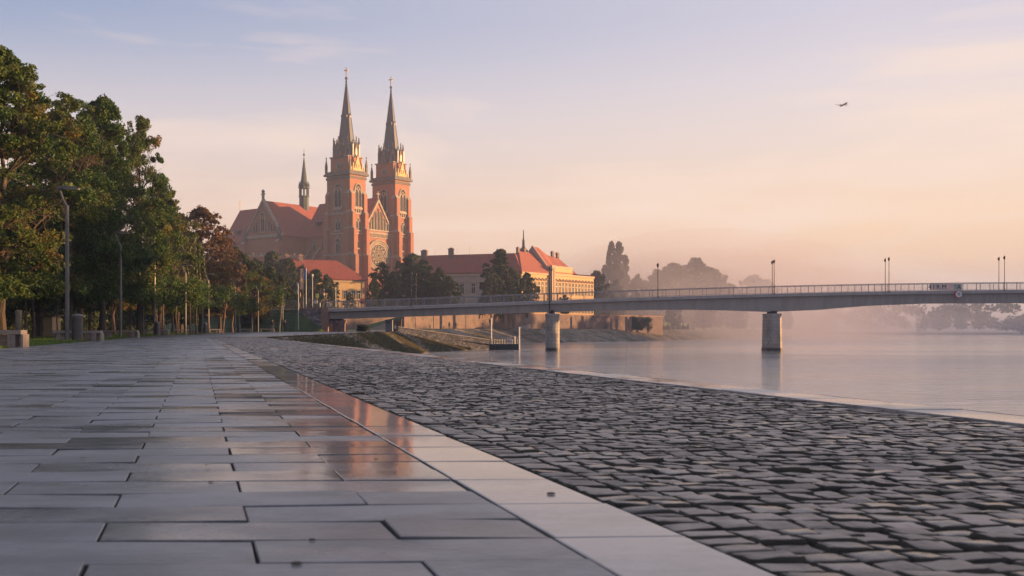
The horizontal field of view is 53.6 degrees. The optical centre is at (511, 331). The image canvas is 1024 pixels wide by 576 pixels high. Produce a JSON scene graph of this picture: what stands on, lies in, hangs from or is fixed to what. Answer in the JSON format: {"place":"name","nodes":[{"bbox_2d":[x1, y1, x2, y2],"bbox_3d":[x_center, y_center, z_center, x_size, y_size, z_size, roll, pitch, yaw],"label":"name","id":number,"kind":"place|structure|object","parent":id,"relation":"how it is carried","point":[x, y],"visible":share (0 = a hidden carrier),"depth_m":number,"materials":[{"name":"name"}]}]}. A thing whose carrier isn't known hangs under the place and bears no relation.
{"place":"outdoors","nodes":[
{"label":"outdoors","id":0,"kind":"place"},
{"bbox_2d":[0,332,215,348],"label":"grass","id":1,"kind":"structure","parent":0,"point":[40,340],"depth_m":47.06,"materials":[{"name":"green plant"}]},
{"bbox_2d":[145,310,325,331],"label":"embankment","id":2,"kind":"structure","parent":0,"point":[290,317],"depth_m":149.50,"materials":[{"name":"green plant"}]},
{"bbox_2d":[204,246,273,318],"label":"leafy tree","id":3,"kind":"object","parent":2,"relation":"on","point":[246,259],"visible":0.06,"depth_m":157.74,"materials":[{"name":"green plant"}]},
{"bbox_2d":[234,260,274,325],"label":"leafy tree","id":4,"kind":"object","parent":2,"relation":"on","point":[251,265],"visible":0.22,"depth_m":149.55,"materials":[{"name":"green plant"}]},
{"bbox_2d":[255,266,290,309],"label":"leafy tree","id":5,"kind":"object","parent":2,"relation":"on","point":[270,272],"visible":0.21,"depth_m":157.34,"materials":[{"name":"green plant"}]},
{"bbox_2d":[270,282,302,310],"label":"leafy tree","id":6,"kind":"object","parent":2,"relation":"on","point":[290,291],"visible":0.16,"depth_m":166.08,"materials":[{"name":"green plant"}]},
{"bbox_2d":[223,431,257,563],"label":"bedding sand","id":7,"kind":"structure","parent":0,"point":[253,548],"depth_m":1.98,"materials":[{"name":"black sand"}]},
{"bbox_2d":[0,338,614,575],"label":"paving slabs","id":8,"kind":"structure","parent":7,"relation":"on","point":[132,491],"depth_m":2.77,"materials":[{"name":"grey stone"}]},
{"bbox_2d":[0,330,28,347],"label":"bench","id":9,"kind":"object","parent":8,"relation":"on","point":[16,338],"visible":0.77,"depth_m":26.09,"materials":[{"name":"concrete"}]},
{"bbox_2d":[52,330,103,340],"bbox_3d":[-18.183,0.205,42.503,1.950,0.470,0.500,0,0,-7],"label":"bench","id":10,"kind":"object","parent":8,"relation":"on","point":[94,336],"visible":0.68,"depth_m":42.35,"materials":[{"name":"grey concrete"}]},
{"bbox_2d":[211,338,774,575],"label":"kerb","id":11,"kind":"structure","parent":7,"relation":"on","point":[615,541],"depth_m":2.45,"materials":[{"name":"stone"}]},
{"bbox_2d":[263,338,1023,427],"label":"quay kerb","id":12,"kind":"structure","parent":7,"relation":"on","point":[970,416],"depth_m":6.50,"materials":[{"name":"stone"}]},
{"bbox_2d":[136,330,393,337],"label":"promenade","id":13,"kind":"structure","parent":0,"point":[219,335],"depth_m":87.65,"materials":[{"name":"stone"}]},
{"bbox_2d":[178,276,205,333],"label":"sapling","id":14,"kind":"object","parent":13,"relation":"on","point":[189,286],"visible":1,"depth_m":87.95,"materials":[{"name":"green plant"}]},
{"bbox_2d":[180,278,214,333],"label":"sapling","id":15,"kind":"object","parent":13,"relation":"on","point":[201,288],"visible":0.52,"depth_m":91.94,"materials":[{"name":"green plant"}]},
{"bbox_2d":[212,283,236,332],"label":"sapling","id":16,"kind":"object","parent":13,"relation":"on","point":[221,293],"visible":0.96,"depth_m":107.87,"materials":[{"name":"green plant"}]},
{"bbox_2d":[229,291,249,332],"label":"sapling","id":17,"kind":"object","parent":13,"relation":"on","point":[239,302],"visible":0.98,"depth_m":117.91,"materials":[{"name":"green plant"}]},
{"bbox_2d":[245,294,262,331],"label":"sapling","id":18,"kind":"object","parent":13,"relation":"on","point":[253,305],"visible":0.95,"depth_m":127.92,"materials":[{"name":"green plant"}]},
{"bbox_2d":[271,285,286,331],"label":"sapling","id":19,"kind":"object","parent":13,"relation":"on","point":[280,297],"visible":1,"depth_m":139.94,"materials":[{"name":"green plant"}]},
{"bbox_2d":[284,254,367,307],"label":"house","id":20,"kind":"structure","parent":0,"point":[351,281],"depth_m":289.80,"materials":[{"name":"tile"}]},
{"bbox_2d":[144,329,691,337],"bbox_3d":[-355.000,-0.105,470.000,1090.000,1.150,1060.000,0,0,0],"label":"ground","id":21,"kind":"structure","parent":0,"point":[349,330],"depth_m":161.85,"materials":[{"name":"green plant"}]},
{"bbox_2d":[0,137,36,255],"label":"park tree","id":22,"kind":"object","parent":21,"relation":"on","point":[26,209],"visible":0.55,"depth_m":46.93,"materials":[{"name":"green plant"}]},
{"bbox_2d":[5,304,34,332],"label":"shrub","id":23,"kind":"object","parent":21,"relation":"on","point":[10,315],"visible":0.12,"depth_m":80.56,"materials":[{"name":"green plant"}]},
{"bbox_2d":[0,203,51,300],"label":"lime tree","id":24,"kind":"object","parent":21,"relation":"on","point":[31,245],"visible":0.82,"depth_m":45.80,"materials":[{"name":"green plant"}]},
{"bbox_2d":[7,247,51,338],"bbox_3d":[-25.979,-2.159,54.321,2.390,5.204,2.764,0,0,-39],"label":"sapling","id":25,"kind":"object","parent":21,"relation":"on","point":[18,259],"visible":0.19,"depth_m":53.67,"materials":[{"name":"green plant"}]},
{"bbox_2d":[4,204,56,307],"bbox_3d":[-27.266,-3.201,52.990,5.889,7.441,6.084,0,0,-1],"label":"lime tree","id":26,"kind":"object","parent":21,"relation":"on","point":[19,298],"visible":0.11,"depth_m":52.40,"materials":[{"name":"green plant"}]},
{"bbox_2d":[6,304,64,334],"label":"shrub","id":27,"kind":"object","parent":21,"relation":"on","point":[45,311],"visible":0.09,"depth_m":88.73,"materials":[{"name":"green plant"}]},
{"bbox_2d":[6,211,72,336],"bbox_3d":[-29.965,-3.577,63.213,6.053,8.198,5.616,0,0,-23],"label":"lime tree","id":28,"kind":"object","parent":21,"relation":"on","point":[39,303],"visible":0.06,"depth_m":63.09,"materials":[{"name":"green plant"}]},
{"bbox_2d":[0,45,98,334],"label":"park tree","id":29,"kind":"object","parent":21,"relation":"on","point":[27,125],"visible":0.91,"depth_m":46.99,"materials":[{"name":"green plant"}]},
{"bbox_2d":[39,315,63,336],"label":"pavilion","id":30,"kind":"structure","parent":21,"relation":"on","point":[49,323],"depth_m":66.00,"materials":[{"name":"beige paint"}]},
{"bbox_2d":[34,246,74,329],"bbox_3d":[-25.730,-2.183,56.970,2.257,5.240,1.873,0,0,0],"label":"sapling","id":31,"kind":"object","parent":21,"relation":"on","point":[60,275],"visible":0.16,"depth_m":56.96,"materials":[{"name":"green plant"}]},
{"bbox_2d":[0,91,112,336],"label":"park tree","id":32,"kind":"object","parent":21,"relation":"on","point":[39,324],"visible":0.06,"depth_m":65.75,"materials":[{"name":"green plant"}]},
{"bbox_2d":[56,186,80,339],"bbox_3d":[-17.893,-2.705,40.905,0.920,6.290,0.320,0,0,-5],"label":"street lamp","id":33,"kind":"object","parent":21,"relation":"on","point":[67,261],"visible":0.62,"depth_m":40.84,"materials":[{"name":"metal"}]},
{"bbox_2d":[0,91,138,337],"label":"park tree","id":34,"kind":"object","parent":21,"relation":"on","point":[65,107],"visible":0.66,"depth_m":59.29,"materials":[{"name":"green plant"}]},
{"bbox_2d":[71,314,82,340],"bbox_3d":[-17.673,-0.137,41.200,0.464,1.154,0.464,0,0,0],"label":"litter bin","id":35,"kind":"object","parent":21,"relation":"on","point":[77,327],"visible":0.86,"depth_m":41.02,"materials":[{"name":"metal"}]},
{"bbox_2d":[29,143,143,334],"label":"park tree","id":36,"kind":"object","parent":21,"relation":"on","point":[80,311],"visible":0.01,"depth_m":74.93,"materials":[{"name":"green plant"}]},
{"bbox_2d":[59,308,117,329],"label":"shrub","id":37,"kind":"object","parent":21,"relation":"on","point":[96,317],"visible":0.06,"depth_m":107.31,"materials":[{"name":"green plant"}]},
{"bbox_2d":[69,258,118,329],"bbox_3d":[-24.810,-2.046,60.109,2.877,4.947,2.312,0,0,-38],"label":"sapling","id":38,"kind":"object","parent":21,"relation":"on","point":[90,276],"visible":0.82,"depth_m":59.83,"materials":[{"name":"green plant"}]},
{"bbox_2d":[73,296,115,333],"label":"lime tree","id":39,"kind":"object","parent":21,"relation":"on","point":[88,311],"visible":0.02,"depth_m":79.90,"materials":[{"name":"green plant"}]},
{"bbox_2d":[48,93,159,335],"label":"park tree","id":40,"kind":"object","parent":21,"relation":"on","point":[105,109],"visible":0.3,"depth_m":69.49,"materials":[{"name":"green plant"}]},
{"bbox_2d":[97,258,125,336],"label":"sapling","id":41,"kind":"object","parent":21,"relation":"on","point":[112,295],"visible":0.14,"depth_m":65.88,"materials":[{"name":"green plant"}]},
{"bbox_2d":[113,231,129,337],"bbox_3d":[-22.926,-2.729,59.503,0.920,6.290,0.320,0,0,-3],"label":"street lamp","id":42,"kind":"object","parent":21,"relation":"on","point":[120,294],"visible":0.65,"depth_m":59.44,"materials":[{"name":"metal"}]},
{"bbox_2d":[108,311,144,332],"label":"shrub","id":43,"kind":"object","parent":21,"relation":"on","point":[127,322],"visible":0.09,"depth_m":126.37,"materials":[{"name":"green plant"}]},
{"bbox_2d":[105,232,148,333],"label":"lime tree","id":44,"kind":"object","parent":21,"relation":"on","point":[124,305],"visible":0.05,"depth_m":88.98,"materials":[{"name":"green plant"}]},
{"bbox_2d":[122,269,149,329],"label":"sapling","id":45,"kind":"object","parent":21,"relation":"on","point":[136,294],"visible":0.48,"depth_m":73.97,"materials":[{"name":"green plant"}]},
{"bbox_2d":[113,271,175,315],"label":"lime tree","id":46,"kind":"object","parent":21,"relation":"on","point":[148,309],"visible":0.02,"depth_m":97.01,"materials":[{"name":"green plant"}]},
{"bbox_2d":[123,312,167,331],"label":"shrub","id":47,"kind":"object","parent":21,"relation":"on","point":[148,326],"visible":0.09,"depth_m":135.65,"materials":[{"name":"green plant"}]},
{"bbox_2d":[104,115,189,334],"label":"park tree","id":48,"kind":"object","parent":21,"relation":"on","point":[140,140],"visible":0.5,"depth_m":79.56,"materials":[{"name":"green plant"}]},
{"bbox_2d":[132,180,202,329],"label":"park tree","id":49,"kind":"object","parent":21,"relation":"on","point":[168,197],"visible":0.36,"depth_m":94.09,"materials":[{"name":"green plant"}]},
{"bbox_2d":[153,274,182,329],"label":"sapling","id":50,"kind":"object","parent":21,"relation":"on","point":[168,283],"visible":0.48,"depth_m":86.00,"materials":[{"name":"green plant"}]},
{"bbox_2d":[167,281,188,333],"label":"sapling","id":51,"kind":"object","parent":21,"relation":"on","point":[177,303],"visible":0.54,"depth_m":91.91,"materials":[{"name":"green plant"}]},
{"bbox_2d":[157,232,206,332],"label":"tree","id":52,"kind":"object","parent":21,"relation":"on","point":[197,270],"visible":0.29,"depth_m":110.63,"materials":[{"name":"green plant"}]},
{"bbox_2d":[164,212,202,331],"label":"leafy tree","id":53,"kind":"object","parent":21,"relation":"on","point":[168,318],"visible":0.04,"depth_m":134.12,"materials":[{"name":"green plant"}]},
{"bbox_2d":[169,205,248,332],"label":"copper tree","id":54,"kind":"object","parent":21,"relation":"on","point":[206,215],"visible":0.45,"depth_m":125.21,"materials":[{"name":"brown plant"}]},
{"bbox_2d":[204,260,233,332],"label":"lime tree","id":55,"kind":"object","parent":21,"relation":"on","point":[218,279],"visible":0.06,"depth_m":131.93,"materials":[{"name":"green plant"}]},
{"bbox_2d":[204,231,247,331],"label":"copper tree","id":56,"kind":"object","parent":21,"relation":"on","point":[234,251],"visible":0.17,"depth_m":137.67,"materials":[{"name":"brown plant"}]},
{"bbox_2d":[222,260,252,331],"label":"lime tree","id":57,"kind":"object","parent":21,"relation":"on","point":[244,296],"visible":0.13,"depth_m":139.72,"materials":[{"name":"green plant"}]},
{"bbox_2d":[234,271,274,331],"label":"lime tree","id":58,"kind":"object","parent":21,"relation":"on","point":[262,281],"visible":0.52,"depth_m":146.33,"materials":[{"name":"green plant"}]},
{"bbox_2d":[296,308,346,331],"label":"abutment","id":59,"kind":"object","parent":21,"relation":"on","point":[320,318],"visible":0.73,"depth_m":149.90,"materials":[{"name":"concrete"}]},
{"bbox_2d":[344,317,394,328],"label":"brick wall","id":60,"kind":"structure","parent":21,"relation":"on","point":[352,323],"depth_m":218.38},
{"bbox_2d":[641,269,674,321],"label":"distant tree","id":61,"kind":"object","parent":21,"relation":"on","point":[657,279],"visible":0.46,"depth_m":496.66,"materials":[{"name":"green plant"}]},
{"bbox_2d":[663,310,682,325],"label":"distant tree","id":62,"kind":"object","parent":21,"relation":"on","point":[670,315],"visible":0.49,"depth_m":428.49,"materials":[{"name":"green plant"}]},
{"bbox_2d":[693,310,716,329],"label":"distant tree","id":63,"kind":"object","parent":21,"relation":"on","point":[702,320],"visible":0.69,"depth_m":467.86,"materials":[{"name":"green plant"}]},
{"bbox_2d":[782,311,793,329],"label":"distant tree","id":64,"kind":"object","parent":21,"relation":"on","point":[787,322],"visible":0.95,"depth_m":598.33,"materials":[{"name":"green plant"}]},
{"bbox_2d":[0,0,1023,331],"label":"sky","id":65,"kind":"structure","parent":0,"point":[675,131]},
{"bbox_2d":[272,329,798,353],"bbox_3d":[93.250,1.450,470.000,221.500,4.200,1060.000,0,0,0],"label":"river bank","id":66,"kind":"structure","parent":0,"point":[572,335],"depth_m":287.93,"materials":[{"name":"stone"}]},
{"bbox_2d":[398,326,489,349],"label":"stone ramp","id":67,"kind":"structure","parent":66,"relation":"on","point":[466,341],"depth_m":154.92,"materials":[{"name":"grey stone"}]},
{"bbox_2d":[271,329,676,353],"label":"bank grass","id":68,"kind":"structure","parent":66,"relation":"on","point":[385,340],"depth_m":120.79,"materials":[{"name":"green plant"}]},
{"bbox_2d":[400,313,663,334],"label":"rampart wall","id":69,"kind":"structure","parent":66,"relation":"on","point":[575,321],"depth_m":281.61,"materials":[{"name":"brick"}]},
{"bbox_2d":[632,315,652,330],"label":"shrub","id":70,"kind":"object","parent":66,"relation":"on","point":[637,324],"visible":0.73,"depth_m":324.33,"materials":[{"name":"green plant"}]},
{"bbox_2d":[729,311,748,329],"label":"distant tree","id":71,"kind":"object","parent":66,"relation":"on","point":[740,322],"visible":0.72,"depth_m":518.44,"materials":[{"name":"green plant"}]},
{"bbox_2d":[214,337,1023,575],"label":"cobblestone pavement","id":72,"kind":"structure","parent":0,"point":[779,487],"depth_m":3.37,"materials":[{"name":"stone"}]},
{"bbox_2d":[663,322,748,329],"bbox_3d":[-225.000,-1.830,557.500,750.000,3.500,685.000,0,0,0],"label":"terrace","id":73,"kind":"structure","parent":0,"point":[725,327],"depth_m":521.62,"materials":[{"name":"beige"}]},
{"bbox_2d":[253,251,290,284],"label":"leafy tree","id":74,"kind":"object","parent":73,"relation":"on","point":[270,256],"visible":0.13,"depth_m":260.54,"materials":[{"name":"green plant"}]},
{"bbox_2d":[274,258,305,310],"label":"leafy tree","id":75,"kind":"object","parent":73,"relation":"on","point":[291,271],"visible":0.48,"depth_m":248.86,"materials":[{"name":"green plant"}]},
{"bbox_2d":[300,269,334,307],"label":"leafy tree","id":76,"kind":"object","parent":73,"relation":"on","point":[307,289],"visible":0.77,"depth_m":230.55,"materials":[{"name":"green plant"}]},
{"bbox_2d":[317,277,342,307],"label":"leafy tree","id":77,"kind":"object","parent":73,"relation":"on","point":[329,298],"visible":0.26,"depth_m":235.38,"materials":[{"name":"green plant"}]},
{"bbox_2d":[365,276,382,306],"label":"leafy tree","id":78,"kind":"object","parent":73,"relation":"on","point":[374,288],"visible":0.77,"depth_m":249.36,"materials":[{"name":"green plant"}]},
{"bbox_2d":[365,262,395,306],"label":"leafy tree","id":79,"kind":"object","parent":73,"relation":"on","point":[380,277],"visible":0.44,"depth_m":260.84,"materials":[{"name":"green plant"}]},
{"bbox_2d":[382,271,407,306],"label":"leafy tree","id":80,"kind":"object","parent":73,"relation":"on","point":[394,292],"visible":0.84,"depth_m":257.00,"materials":[{"name":"green plant"}]},
{"bbox_2d":[395,256,420,305],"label":"leafy tree","id":81,"kind":"object","parent":73,"relation":"on","point":[405,269],"visible":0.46,"depth_m":264.88,"materials":[{"name":"green plant"}]},
{"bbox_2d":[394,253,430,304],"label":"leafy tree","id":82,"kind":"object","parent":73,"relation":"on","point":[415,257],"visible":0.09,"depth_m":299.02,"materials":[{"name":"green plant"}]},
{"bbox_2d":[405,258,435,305],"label":"leafy tree","id":83,"kind":"object","parent":73,"relation":"on","point":[424,273],"visible":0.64,"depth_m":260.58,"materials":[{"name":"green plant"}]},
{"bbox_2d":[425,266,453,304],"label":"leafy tree","id":84,"kind":"object","parent":73,"relation":"on","point":[437,276],"visible":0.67,"depth_m":256.67,"materials":[{"name":"green plant"}]},
{"bbox_2d":[438,275,462,304],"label":"leafy tree","id":85,"kind":"object","parent":73,"relation":"on","point":[443,291],"visible":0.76,"depth_m":253.38,"materials":[{"name":"green plant"}]},
{"bbox_2d":[479,267,506,317],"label":"leafy tree","id":86,"kind":"object","parent":73,"relation":"on","point":[490,273],"visible":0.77,"depth_m":261.46,"materials":[{"name":"green plant"}]},
{"bbox_2d":[480,248,521,317],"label":"leafy tree","id":87,"kind":"object","parent":73,"relation":"on","point":[500,266],"visible":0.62,"depth_m":266.67,"materials":[{"name":"green plant"}]},
{"bbox_2d":[494,267,526,317],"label":"leafy tree","id":88,"kind":"object","parent":73,"relation":"on","point":[514,275],"visible":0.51,"depth_m":268.65,"materials":[{"name":"green plant"}]},
{"bbox_2d":[516,272,540,317],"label":"leafy tree","id":89,"kind":"object","parent":73,"relation":"on","point":[527,279],"visible":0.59,"depth_m":270.88,"materials":[{"name":"green plant"}]},
{"bbox_2d":[604,241,615,297],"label":"poplar tree","id":90,"kind":"object","parent":73,"relation":"on","point":[609,262],"visible":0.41,"depth_m":483.60,"materials":[{"name":"green plant"}]},
{"bbox_2d":[608,279,627,314],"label":"distant tree","id":91,"kind":"object","parent":73,"relation":"on","point":[615,286],"visible":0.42,"depth_m":452.76,"materials":[{"name":"green plant"}]},
{"bbox_2d":[612,241,624,294],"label":"poplar tree","id":92,"kind":"object","parent":73,"relation":"on","point":[618,270],"visible":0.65,"depth_m":478.80,"materials":[{"name":"green plant"}]},
{"bbox_2d":[620,254,630,314],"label":"poplar tree","id":93,"kind":"object","parent":73,"relation":"on","point":[627,279],"visible":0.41,"depth_m":481.95,"materials":[{"name":"green plant"}]},
{"bbox_2d":[624,274,647,315],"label":"distant tree","id":94,"kind":"object","parent":73,"relation":"on","point":[636,282],"visible":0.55,"depth_m":468.21,"materials":[{"name":"green plant"}]},
{"bbox_2d":[649,262,703,322],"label":"distant tree","id":95,"kind":"object","parent":73,"relation":"on","point":[673,272],"visible":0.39,"depth_m":514.83,"materials":[{"name":"green plant"}]},
{"bbox_2d":[675,257,728,326],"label":"distant tree","id":96,"kind":"object","parent":73,"relation":"on","point":[703,273],"visible":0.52,"depth_m":523.38,"materials":[{"name":"green plant"}]},
{"bbox_2d":[698,269,738,326],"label":"distant tree","id":97,"kind":"object","parent":73,"relation":"on","point":[726,320],"visible":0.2,"depth_m":535.80,"materials":[{"name":"green plant"}]},
{"bbox_2d":[738,274,777,329],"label":"distant tree","id":98,"kind":"object","parent":73,"relation":"on","point":[754,319],"visible":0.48,"depth_m":615.60,"materials":[{"name":"green plant"}]},
{"bbox_2d":[424,334,1023,415],"bbox_3d":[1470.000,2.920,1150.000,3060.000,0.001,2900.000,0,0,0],"label":"river water","id":99,"kind":"structure","parent":0,"point":[980,372],"depth_m":91.61,"materials":[{"name":"beige liquid"}]},
{"bbox_2d":[490,336,518,349],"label":"pontoon","id":100,"kind":"object","parent":99,"relation":"on","point":[507,346],"visible":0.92,"depth_m":158.50,"materials":[{"name":"metal"}]},
{"bbox_2d":[328,282,1023,350],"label":"footbridge","id":101,"kind":"object","parent":99,"relation":"in","point":[771,305],"visible":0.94,"depth_m":150.59,"materials":[{"name":"concrete"}]},
{"bbox_2d":[928,283,961,289],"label":"lettered banner","id":102,"kind":"object","parent":101,"relation":"attached to","point":[945,286],"visible":1,"depth_m":149.91,"materials":[{"name":"fabric"}]},
{"bbox_2d":[791,332,1023,334],"bbox_3d":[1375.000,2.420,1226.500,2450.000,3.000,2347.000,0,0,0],"label":"bank","id":103,"kind":"structure","parent":0,"point":[1015,333],"depth_m":1018.57,"materials":[{"name":"grey plant"}]},
{"bbox_2d":[749,303,1023,333],"bbox_3d":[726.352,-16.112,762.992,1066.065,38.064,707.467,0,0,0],"label":"wood","id":104,"kind":"object","parent":103,"relation":"on","point":[938,319],"visible":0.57,"depth_m":969.00,"materials":[{"name":"grey plant"}]},
{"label":"upper terrace","id":105,"kind":"structure","parent":0,"visible":0},
{"bbox_2d":[227,67,413,306],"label":"church","id":106,"kind":"structure","parent":105,"relation":"on","point":[349,224],"depth_m":450.92,"materials":[{"name":"brick"}]},
{"bbox_2d":[398,247,521,303],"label":"long wing","id":107,"kind":"structure","parent":105,"relation":"on","point":[464,271],"depth_m":337.66,"materials":[{"name":"beige paint"}]},
{"bbox_2d":[503,230,595,314],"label":"palace","id":108,"kind":"structure","parent":105,"relation":"on","point":[537,262],"depth_m":345.31,"materials":[{"name":"paint"}]},
{"bbox_2d":[586,270,615,314],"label":"distant tree","id":109,"kind":"object","parent":105,"relation":"on","point":[599,283],"visible":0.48,"depth_m":437.48,"materials":[{"name":"green plant"}]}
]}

